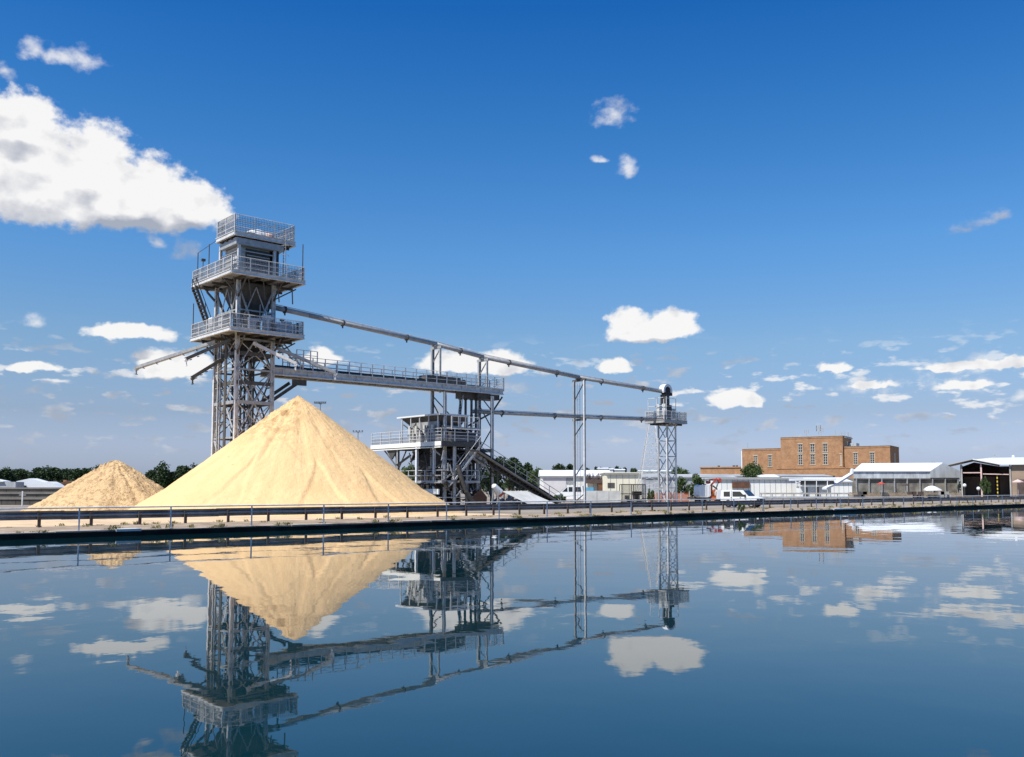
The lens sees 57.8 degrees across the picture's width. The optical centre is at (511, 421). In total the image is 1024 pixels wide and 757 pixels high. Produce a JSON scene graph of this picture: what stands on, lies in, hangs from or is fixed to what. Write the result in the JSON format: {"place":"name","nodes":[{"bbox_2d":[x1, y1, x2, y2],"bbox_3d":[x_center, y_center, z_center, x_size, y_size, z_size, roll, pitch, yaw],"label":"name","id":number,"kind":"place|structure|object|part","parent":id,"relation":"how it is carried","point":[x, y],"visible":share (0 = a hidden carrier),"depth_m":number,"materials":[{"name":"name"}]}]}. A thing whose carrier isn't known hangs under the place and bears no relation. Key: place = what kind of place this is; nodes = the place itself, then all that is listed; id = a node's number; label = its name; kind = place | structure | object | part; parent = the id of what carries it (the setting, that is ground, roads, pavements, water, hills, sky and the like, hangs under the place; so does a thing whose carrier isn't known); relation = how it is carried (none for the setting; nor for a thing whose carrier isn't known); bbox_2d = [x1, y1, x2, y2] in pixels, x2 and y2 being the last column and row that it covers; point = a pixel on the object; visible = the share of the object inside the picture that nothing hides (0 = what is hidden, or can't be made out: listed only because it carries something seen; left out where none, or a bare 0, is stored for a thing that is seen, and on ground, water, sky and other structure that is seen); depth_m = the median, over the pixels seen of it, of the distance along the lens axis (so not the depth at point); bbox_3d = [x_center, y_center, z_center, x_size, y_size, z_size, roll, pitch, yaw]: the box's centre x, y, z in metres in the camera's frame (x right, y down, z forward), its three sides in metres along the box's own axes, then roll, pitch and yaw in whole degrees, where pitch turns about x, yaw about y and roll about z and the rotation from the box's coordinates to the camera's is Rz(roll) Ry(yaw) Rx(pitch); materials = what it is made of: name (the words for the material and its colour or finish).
{"place":"outdoors","nodes":[
{"label":"outdoors","id":0,"kind":"place"},
{"bbox_2d":[0,479,23,486],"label":"storage shed","id":1,"kind":"structure","parent":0,"point":[4,483],"depth_m":141.70,"materials":[{"name":"white metal"}]},
{"bbox_2d":[0,497,46,504],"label":"block wall","id":2,"kind":"structure","parent":0,"point":[17,500],"depth_m":105.62,"materials":[{"name":"concrete"}]},
{"bbox_2d":[0,492,54,496],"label":"block wall","id":3,"kind":"structure","parent":0,"point":[25,494],"depth_m":115.63,"materials":[{"name":"concrete"}]},
{"bbox_2d":[0,487,62,491],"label":"block wall","id":4,"kind":"structure","parent":0,"point":[29,489],"depth_m":127.64,"materials":[{"name":"concrete"}]},
{"bbox_2d":[16,478,63,486],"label":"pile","id":5,"kind":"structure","parent":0,"point":[33,482],"depth_m":149.69,"materials":[{"name":"metal"}]},
{"bbox_2d":[0,506,1023,756],"bbox_3d":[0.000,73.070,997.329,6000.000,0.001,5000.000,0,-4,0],"label":"water","id":6,"kind":"structure","parent":0,"point":[870,634],"depth_m":13.54,"materials":[{"name":"teal liquid"}]},
{"bbox_2d":[0,504,1023,539],"bbox_3d":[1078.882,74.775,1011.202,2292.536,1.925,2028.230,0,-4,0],"label":"quay wall","id":7,"kind":"structure","parent":0,"point":[126,533],"depth_m":52.60,"materials":[{"name":"black concrete"}]},
{"bbox_2d":[114,528,140,531],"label":"coping block","id":8,"kind":"structure","parent":7,"relation":"on","point":[127,529],"depth_m":43.06,"materials":[{"name":"concrete"}]},
{"bbox_2d":[0,503,1023,534],"bbox_3d":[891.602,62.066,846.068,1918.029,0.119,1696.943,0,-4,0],"label":"quay coping","id":9,"kind":"object","parent":7,"relation":"on","point":[315,524],"visible":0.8,"depth_m":54.59,"materials":[{"name":"grey concrete"}]},
{"bbox_2d":[0,495,1018,530],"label":"quay railing","id":10,"kind":"object","parent":9,"relation":"on","point":[499,507],"visible":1,"depth_m":54.25,"materials":[{"name":"metal"}]},
{"bbox_2d":[737,503,744,512],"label":"shrub","id":11,"kind":"object","parent":9,"relation":"on","point":[739,506],"visible":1,"depth_m":71.70,"materials":[{"name":"green plant"}]},
{"bbox_2d":[831,508,856,509],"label":"coping block","id":12,"kind":"structure","parent":7,"relation":"on","point":[843,508],"depth_m":85.55,"materials":[{"name":"concrete"}]},
{"bbox_2d":[0,488,1023,513],"bbox_3d":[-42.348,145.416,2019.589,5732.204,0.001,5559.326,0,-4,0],"label":"ground","id":13,"kind":"structure","parent":0,"point":[584,510],"depth_m":97.75,"materials":[{"name":"grey concrete"}]},
{"bbox_2d":[0,466,19,481],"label":"deciduous tree","id":14,"kind":"object","parent":13,"relation":"on","point":[12,477],"visible":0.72,"depth_m":309.56,"materials":[{"name":"green plant"}]},
{"bbox_2d":[11,469,27,480],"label":"deciduous tree","id":15,"kind":"object","parent":13,"relation":"on","point":[23,475],"visible":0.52,"depth_m":321.85,"materials":[{"name":"green plant"}]},
{"bbox_2d":[27,465,53,481],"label":"deciduous tree","id":16,"kind":"object","parent":13,"relation":"on","point":[41,474],"visible":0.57,"depth_m":298.18,"materials":[{"name":"green plant"}]},
{"bbox_2d":[32,467,60,473],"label":"deciduous tree","id":17,"kind":"object","parent":13,"relation":"on","point":[53,469],"visible":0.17,"depth_m":341.94,"materials":[{"name":"green plant"}]},
{"bbox_2d":[51,471,62,481],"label":"deciduous tree","id":18,"kind":"object","parent":13,"relation":"on","point":[57,476],"visible":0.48,"depth_m":311.53,"materials":[{"name":"green plant"}]},
{"bbox_2d":[55,469,74,482],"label":"deciduous tree","id":19,"kind":"object","parent":13,"relation":"on","point":[66,475],"visible":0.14,"depth_m":321.00,"materials":[{"name":"green plant"}]},
{"bbox_2d":[58,468,73,474],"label":"deciduous tree","id":20,"kind":"object","parent":13,"relation":"on","point":[66,470],"visible":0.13,"depth_m":341.19,"materials":[{"name":"green plant"}]},
{"bbox_2d":[61,480,72,485],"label":"cottage","id":21,"kind":"structure","parent":13,"relation":"on","point":[65,482],"depth_m":199.40,"materials":[{"name":"orange brick"}]},
{"bbox_2d":[68,468,89,480],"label":"deciduous tree","id":22,"kind":"object","parent":13,"relation":"on","point":[78,473],"visible":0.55,"depth_m":299.00,"materials":[{"name":"green plant"}]},
{"bbox_2d":[20,460,164,510],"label":"sand pile","id":23,"kind":"object","parent":13,"relation":"on","point":[112,483],"visible":0.86,"depth_m":77.22,"materials":[{"name":"beige sand"}]},
{"bbox_2d":[145,470,155,479],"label":"deciduous tree","id":24,"kind":"object","parent":13,"relation":"on","point":[148,475],"visible":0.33,"depth_m":193.28,"materials":[{"name":"green plant"}]},
{"bbox_2d":[151,460,183,487],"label":"deciduous tree","id":25,"kind":"object","parent":13,"relation":"on","point":[164,477],"visible":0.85,"depth_m":187.75,"materials":[{"name":"green plant"}]},
{"bbox_2d":[176,465,191,474],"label":"deciduous tree","id":26,"kind":"object","parent":13,"relation":"on","point":[186,469],"visible":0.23,"depth_m":192.83,"materials":[{"name":"green plant"}]},
{"bbox_2d":[134,213,336,455],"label":"loading tower","id":27,"kind":"structure","parent":13,"relation":"on","point":[248,282],"depth_m":77.32,"materials":[{"name":"metal"}]},
{"bbox_2d":[268,304,661,392],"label":"overhead pipe","id":28,"kind":"object","parent":27,"relation":"attached to","point":[405,337],"visible":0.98,"depth_m":92.70,"materials":[{"name":"metal"}]},
{"bbox_2d":[128,396,461,516],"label":"sand pile","id":29,"kind":"object","parent":13,"relation":"on","point":[298,450],"visible":0.96,"depth_m":66.73,"materials":[{"name":"beige sand"}]},
{"bbox_2d":[314,402,325,410],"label":"floodlight mast","id":30,"kind":"object","parent":13,"relation":"on","point":[319,403],"visible":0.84,"depth_m":140.45,"materials":[{"name":"metal"}]},
{"bbox_2d":[401,462,414,480],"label":"deciduous tree","id":31,"kind":"object","parent":13,"relation":"on","point":[406,470],"visible":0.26,"depth_m":149.04,"materials":[{"name":"green plant"}]},
{"bbox_2d":[371,413,489,504],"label":"screening plant","id":32,"kind":"object","parent":13,"relation":"on","point":[460,473],"visible":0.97,"depth_m":90.79,"materials":[{"name":"metal"}]},
{"bbox_2d":[430,345,502,503],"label":"support trestle","id":33,"kind":"object","parent":13,"relation":"on","point":[492,408],"visible":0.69,"depth_m":93.36,"materials":[{"name":"metal"}]},
{"bbox_2d":[260,343,503,400],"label":"conveyor gantry","id":34,"kind":"object","parent":33,"relation":"on","point":[459,388],"visible":0.92,"depth_m":86.97,"materials":[{"name":"metal"}]},
{"bbox_2d":[458,397,477,435],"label":"downpipe bundle","id":35,"kind":"object","parent":34,"relation":"hanging from","point":[465,407],"visible":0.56,"depth_m":93.19,"materials":[{"name":"metal"}]},
{"bbox_2d":[473,409,660,422],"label":"overhead pipe","id":36,"kind":"object","parent":33,"relation":"attached to","point":[543,414],"visible":0.94,"depth_m":102.47,"materials":[{"name":"metal"}]},
{"bbox_2d":[481,466,503,493],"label":"deciduous tree","id":37,"kind":"object","parent":13,"relation":"on","point":[487,478],"visible":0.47,"depth_m":199.13,"materials":[{"name":"green plant"}]},
{"bbox_2d":[491,484,503,503],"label":"cement mixer","id":38,"kind":"object","parent":13,"relation":"on","point":[497,490],"visible":0.9,"depth_m":91.17,"materials":[{"name":"white paint"}]},
{"bbox_2d":[489,456,527,495],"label":"deciduous tree","id":39,"kind":"object","parent":13,"relation":"on","point":[512,464],"visible":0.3,"depth_m":187.81,"materials":[{"name":"green plant"}]},
{"bbox_2d":[494,495,526,503],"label":"rubble heap","id":40,"kind":"object","parent":13,"relation":"on","point":[509,498],"visible":0.25,"depth_m":94.46,"materials":[{"name":"stone"}]},
{"bbox_2d":[0,502,1023,532],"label":"verge","id":41,"kind":"structure","parent":13,"relation":"on","point":[95,527],"depth_m":54.40,"materials":[{"name":"grey concrete"}]},
{"bbox_2d":[0,513,510,526],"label":"spilled sand","id":42,"kind":"structure","parent":41,"relation":"on","point":[31,523],"depth_m":54.79,"materials":[{"name":"beige sand"}]},
{"bbox_2d":[0,496,1023,526],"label":"crash barrier","id":43,"kind":"object","parent":41,"relation":"on","point":[407,510],"visible":0.84,"depth_m":59.28,"materials":[{"name":"metal"}]},
{"bbox_2d":[6,502,1020,532],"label":"weeds","id":44,"kind":"object","parent":41,"relation":"on","point":[279,523],"visible":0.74,"depth_m":60.77,"materials":[{"name":"green plant"}]},
{"bbox_2d":[469,440,560,503],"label":"inclined conveyor","id":45,"kind":"object","parent":13,"relation":"on","point":[515,477],"visible":0.76,"depth_m":93.98,"materials":[{"name":"metal"}]},
{"bbox_2d":[517,462,532,490],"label":"deciduous tree","id":46,"kind":"object","parent":13,"relation":"on","point":[527,466],"visible":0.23,"depth_m":191.00,"materials":[{"name":"green plant"}]},
{"bbox_2d":[503,491,552,503],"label":"leaning panel","id":47,"kind":"object","parent":13,"relation":"on","point":[524,495],"visible":0.73,"depth_m":92.53,"materials":[{"name":"metal"}]},
{"bbox_2d":[528,467,542,485],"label":"deciduous tree","id":48,"kind":"object","parent":13,"relation":"on","point":[536,471],"visible":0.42,"depth_m":184.16,"materials":[{"name":"green plant"}]},
{"bbox_2d":[554,494,565,502],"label":"shrub","id":49,"kind":"object","parent":13,"relation":"on","point":[563,498],"visible":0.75,"depth_m":111.43,"materials":[{"name":"green plant"}]},
{"bbox_2d":[551,463,572,469],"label":"deciduous tree","id":50,"kind":"object","parent":13,"relation":"on","point":[559,466],"visible":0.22,"depth_m":260.04,"materials":[{"name":"green plant"}]},
{"bbox_2d":[538,470,609,495],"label":"workshop","id":51,"kind":"structure","parent":13,"relation":"on","point":[559,480],"depth_m":171.61,"materials":[{"name":"metal"}]},
{"bbox_2d":[543,477,565,495],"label":"roller door","id":52,"kind":"structure","parent":51,"relation":"in","point":[558,483],"depth_m":171.57,"materials":[{"name":"white metal"}]},
{"bbox_2d":[566,477,572,483],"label":"louvred window","id":53,"kind":"structure","parent":51,"relation":"in","point":[569,480],"depth_m":171.61,"materials":[{"name":"metal"}]},
{"bbox_2d":[556,486,594,498],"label":"van","id":54,"kind":"object","parent":13,"relation":"on","point":[567,492],"visible":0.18,"depth_m":130.73,"materials":[{"name":"white paint"}]},
{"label":"side window","id":55,"kind":"part","parent":54,"relation":"part of","materials":[{"name":"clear glass"}]},
{"bbox_2d":[572,378,585,502],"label":"pipe pylon","id":56,"kind":"object","parent":13,"relation":"on","point":[574,420],"visible":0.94,"depth_m":104.43,"materials":[{"name":"metal"}]},
{"bbox_2d":[586,491,620,502],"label":"concrete screen","id":57,"kind":"object","parent":13,"relation":"on","point":[603,495],"visible":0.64,"depth_m":118.62,"materials":[{"name":"white concrete"}]},
{"bbox_2d":[599,472,641,497],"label":"workshop","id":58,"kind":"structure","parent":13,"relation":"on","point":[612,481],"depth_m":164.67,"materials":[{"name":"metal"}]},
{"bbox_2d":[608,483,614,487],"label":"window","id":59,"kind":"structure","parent":58,"relation":"in","point":[610,485],"depth_m":164.55,"materials":[{"name":"glass"}]},
{"bbox_2d":[613,469,624,471],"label":"rooftop unit","id":60,"kind":"object","parent":58,"relation":"on","point":[618,470],"visible":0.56,"depth_m":249.70,"materials":[{"name":"white metal"}]},
{"bbox_2d":[619,484,645,501],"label":"cage","id":61,"kind":"object","parent":13,"relation":"on","point":[635,494],"visible":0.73,"depth_m":116.67,"materials":[{"name":"metal"}]},
{"bbox_2d":[634,424,663,501],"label":"lattice mast","id":62,"kind":"object","parent":13,"relation":"on","point":[655,438],"visible":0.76,"depth_m":127.34,"materials":[{"name":"metal"}]},
{"bbox_2d":[647,489,654,501],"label":"shrub","id":63,"kind":"object","parent":13,"relation":"on","point":[649,493],"visible":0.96,"depth_m":120.36,"materials":[{"name":"green plant"}]},
{"bbox_2d":[647,491,689,501],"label":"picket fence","id":64,"kind":"object","parent":13,"relation":"on","point":[679,495],"visible":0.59,"depth_m":121.59,"materials":[{"name":"orange paint"}]},
{"bbox_2d":[671,465,689,473],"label":"deciduous tree","id":65,"kind":"object","parent":13,"relation":"on","point":[681,471],"visible":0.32,"depth_m":248.53,"materials":[{"name":"green plant"}]},
{"bbox_2d":[642,474,735,495],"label":"warehouse","id":66,"kind":"structure","parent":13,"relation":"on","point":[672,486],"depth_m":234.56,"materials":[{"name":"white metal"}]},
{"bbox_2d":[637,470,671,473],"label":"rooftop unit","id":67,"kind":"object","parent":66,"relation":"on","point":[650,471],"visible":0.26,"depth_m":249.68,"materials":[{"name":"white metal"}]},
{"bbox_2d":[674,473,706,496],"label":"shrub","id":68,"kind":"object","parent":13,"relation":"on","point":[695,478],"visible":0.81,"depth_m":163.21,"materials":[{"name":"green plant"}]},
{"bbox_2d":[687,478,721,500],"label":"grab lorry","id":69,"kind":"object","parent":13,"relation":"on","point":[704,492],"visible":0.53,"depth_m":117.05,"materials":[{"name":"metal"}]},
{"bbox_2d":[481,479,960,490],"bbox_3d":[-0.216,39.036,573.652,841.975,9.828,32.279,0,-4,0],"label":"distant wood","id":70,"kind":"object","parent":13,"relation":"on","point":[505,487],"visible":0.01,"depth_m":567.09,"materials":[{"name":"green plant"}]},
{"bbox_2d":[700,465,742,473],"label":"brick annex","id":71,"kind":"object","parent":13,"relation":"on","point":[719,470],"visible":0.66,"depth_m":448.32,"materials":[{"name":"brick"}]},
{"bbox_2d":[720,490,764,507],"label":"van","id":72,"kind":"object","parent":13,"relation":"on","point":[731,495],"visible":0.36,"depth_m":92.31,"materials":[{"name":"white paint"}]},
{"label":"side window","id":73,"kind":"part","parent":72,"relation":"part of","materials":[{"name":"black glass"}]},
{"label":"side window","id":74,"kind":"part","parent":72,"relation":"part of","materials":[{"name":"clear glass"}]},
{"bbox_2d":[702,478,801,496],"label":"warehouse","id":75,"kind":"structure","parent":13,"relation":"on","point":[756,486],"depth_m":189.53,"materials":[{"name":"metal"}]},
{"bbox_2d":[740,461,763,477],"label":"deciduous tree","id":76,"kind":"object","parent":13,"relation":"on","point":[752,470],"visible":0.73,"depth_m":208.75,"materials":[{"name":"green plant"}]},
{"bbox_2d":[756,474,778,477],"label":"warehouse","id":77,"kind":"structure","parent":13,"relation":"on","point":[767,476],"depth_m":206.10,"materials":[{"name":"white metal"}]},
{"bbox_2d":[729,474,832,477],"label":"warehouse","id":78,"kind":"structure","parent":13,"relation":"on","point":[791,475],"depth_m":302.58,"materials":[{"name":"metal"}]},
{"bbox_2d":[760,493,849,499],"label":"yard wall","id":79,"kind":"structure","parent":13,"relation":"on","point":[793,496],"depth_m":149.53,"materials":[{"name":"concrete"}]},
{"bbox_2d":[781,477,852,495],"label":"warehouse","id":80,"kind":"structure","parent":13,"relation":"on","point":[844,486],"depth_m":211.47,"materials":[{"name":"white metal"}]},
{"bbox_2d":[789,468,853,495],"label":"yard canopy","id":81,"kind":"object","parent":13,"relation":"on","point":[829,482],"visible":0.8,"depth_m":181.93,"materials":[{"name":"metal"}]},
{"bbox_2d":[854,492,866,496],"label":"crate stack","id":82,"kind":"object","parent":13,"relation":"on","point":[861,494],"visible":0.82,"depth_m":181.05,"materials":[{"name":"metal"}]},
{"bbox_2d":[848,462,959,492],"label":"storage shed","id":83,"kind":"structure","parent":13,"relation":"on","point":[916,477],"depth_m":224.72,"materials":[{"name":"metal"}]},
{"bbox_2d":[849,492,961,497],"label":"timber fence","id":84,"kind":"object","parent":13,"relation":"on","point":[894,494],"visible":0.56,"depth_m":185.44,"materials":[{"name":"brown wood"}]},
{"bbox_2d":[907,492,923,497],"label":"crate stack","id":85,"kind":"object","parent":13,"relation":"on","point":[915,493],"visible":0.84,"depth_m":181.07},
{"bbox_2d":[924,486,941,497],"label":"covered boat","id":86,"kind":"object","parent":13,"relation":"on","point":[931,488],"visible":0.77,"depth_m":176.91,"materials":[{"name":"white fabric"}]},
{"bbox_2d":[938,492,950,496],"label":"crate stack","id":87,"kind":"object","parent":13,"relation":"on","point":[944,494],"visible":0.74,"depth_m":181.07,"materials":[{"name":"concrete"}]},
{"bbox_2d":[980,476,990,496],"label":"shrub","id":88,"kind":"object","parent":13,"relation":"on","point":[986,483],"visible":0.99,"depth_m":199.32,"materials":[{"name":"green plant"}]},
{"bbox_2d":[1012,479,1023,494],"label":"parasol","id":89,"kind":"object","parent":13,"relation":"on","point":[1017,481],"visible":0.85,"depth_m":174.44,"materials":[{"name":"fabric"}]},
{"bbox_2d":[0,0,1023,487],"label":"sky","id":90,"kind":"structure","parent":0,"point":[789,218],"materials":[{"name":"blue"}]},
{"bbox_2d":[644,384,686,501],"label":"pipe head tower","id":91,"kind":"structure","parent":0,"point":[665,412],"depth_m":114.04,"materials":[{"name":"metal"}]},
{"bbox_2d":[738,425,898,478],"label":"brick building","id":92,"kind":"structure","parent":0,"point":[838,456],"depth_m":420.68,"materials":[{"name":"brick"}]},
{"bbox_2d":[753,455,757,465],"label":"window","id":93,"kind":"structure","parent":92,"relation":"in","point":[755,456],"depth_m":436.73,"materials":[{"name":"grey glass"}]},
{"bbox_2d":[767,454,772,466],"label":"window","id":94,"kind":"structure","parent":92,"relation":"in","point":[769,455],"depth_m":433.12,"materials":[{"name":"grey glass"}]},
{"bbox_2d":[797,443,802,452],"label":"window","id":95,"kind":"structure","parent":92,"relation":"in","point":[799,444],"depth_m":424.74,"materials":[{"name":"grey glass"}]},
{"bbox_2d":[798,454,802,464],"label":"window","id":96,"kind":"structure","parent":92,"relation":"in","point":[800,456],"depth_m":424.43,"materials":[{"name":"grey glass"}]},
{"bbox_2d":[810,443,814,451],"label":"window","id":97,"kind":"structure","parent":92,"relation":"in","point":[812,445],"depth_m":421.84,"materials":[{"name":"grey glass"}]},
{"bbox_2d":[810,453,815,464],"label":"window","id":98,"kind":"structure","parent":92,"relation":"in","point":[812,455],"depth_m":421.54,"materials":[{"name":"grey glass"}]},
{"bbox_2d":[822,453,827,464],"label":"window","id":99,"kind":"structure","parent":92,"relation":"in","point":[825,455],"depth_m":418.56,"materials":[{"name":"grey glass"}]},
{"bbox_2d":[822,443,827,451],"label":"window","id":100,"kind":"structure","parent":92,"relation":"in","point":[824,444],"depth_m":419.07,"materials":[{"name":"grey glass"}]},
{"bbox_2d":[853,452,858,464],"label":"window","id":101,"kind":"structure","parent":92,"relation":"in","point":[855,454],"depth_m":412.78,"materials":[{"name":"grey glass"}]},
{"bbox_2d":[869,452,874,462],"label":"window","id":102,"kind":"structure","parent":92,"relation":"in","point":[872,457],"depth_m":409.17,"materials":[{"name":"grey glass"}]},
{"bbox_2d":[948,455,1023,496],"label":"open shed","id":103,"kind":"structure","parent":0,"point":[973,474],"depth_m":210.37,"materials":[{"name":"metal"}]},
{"bbox_2d":[1017,479,1023,495],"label":"door","id":104,"kind":"structure","parent":103,"relation":"in","point":[1020,486],"depth_m":201.57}
]}

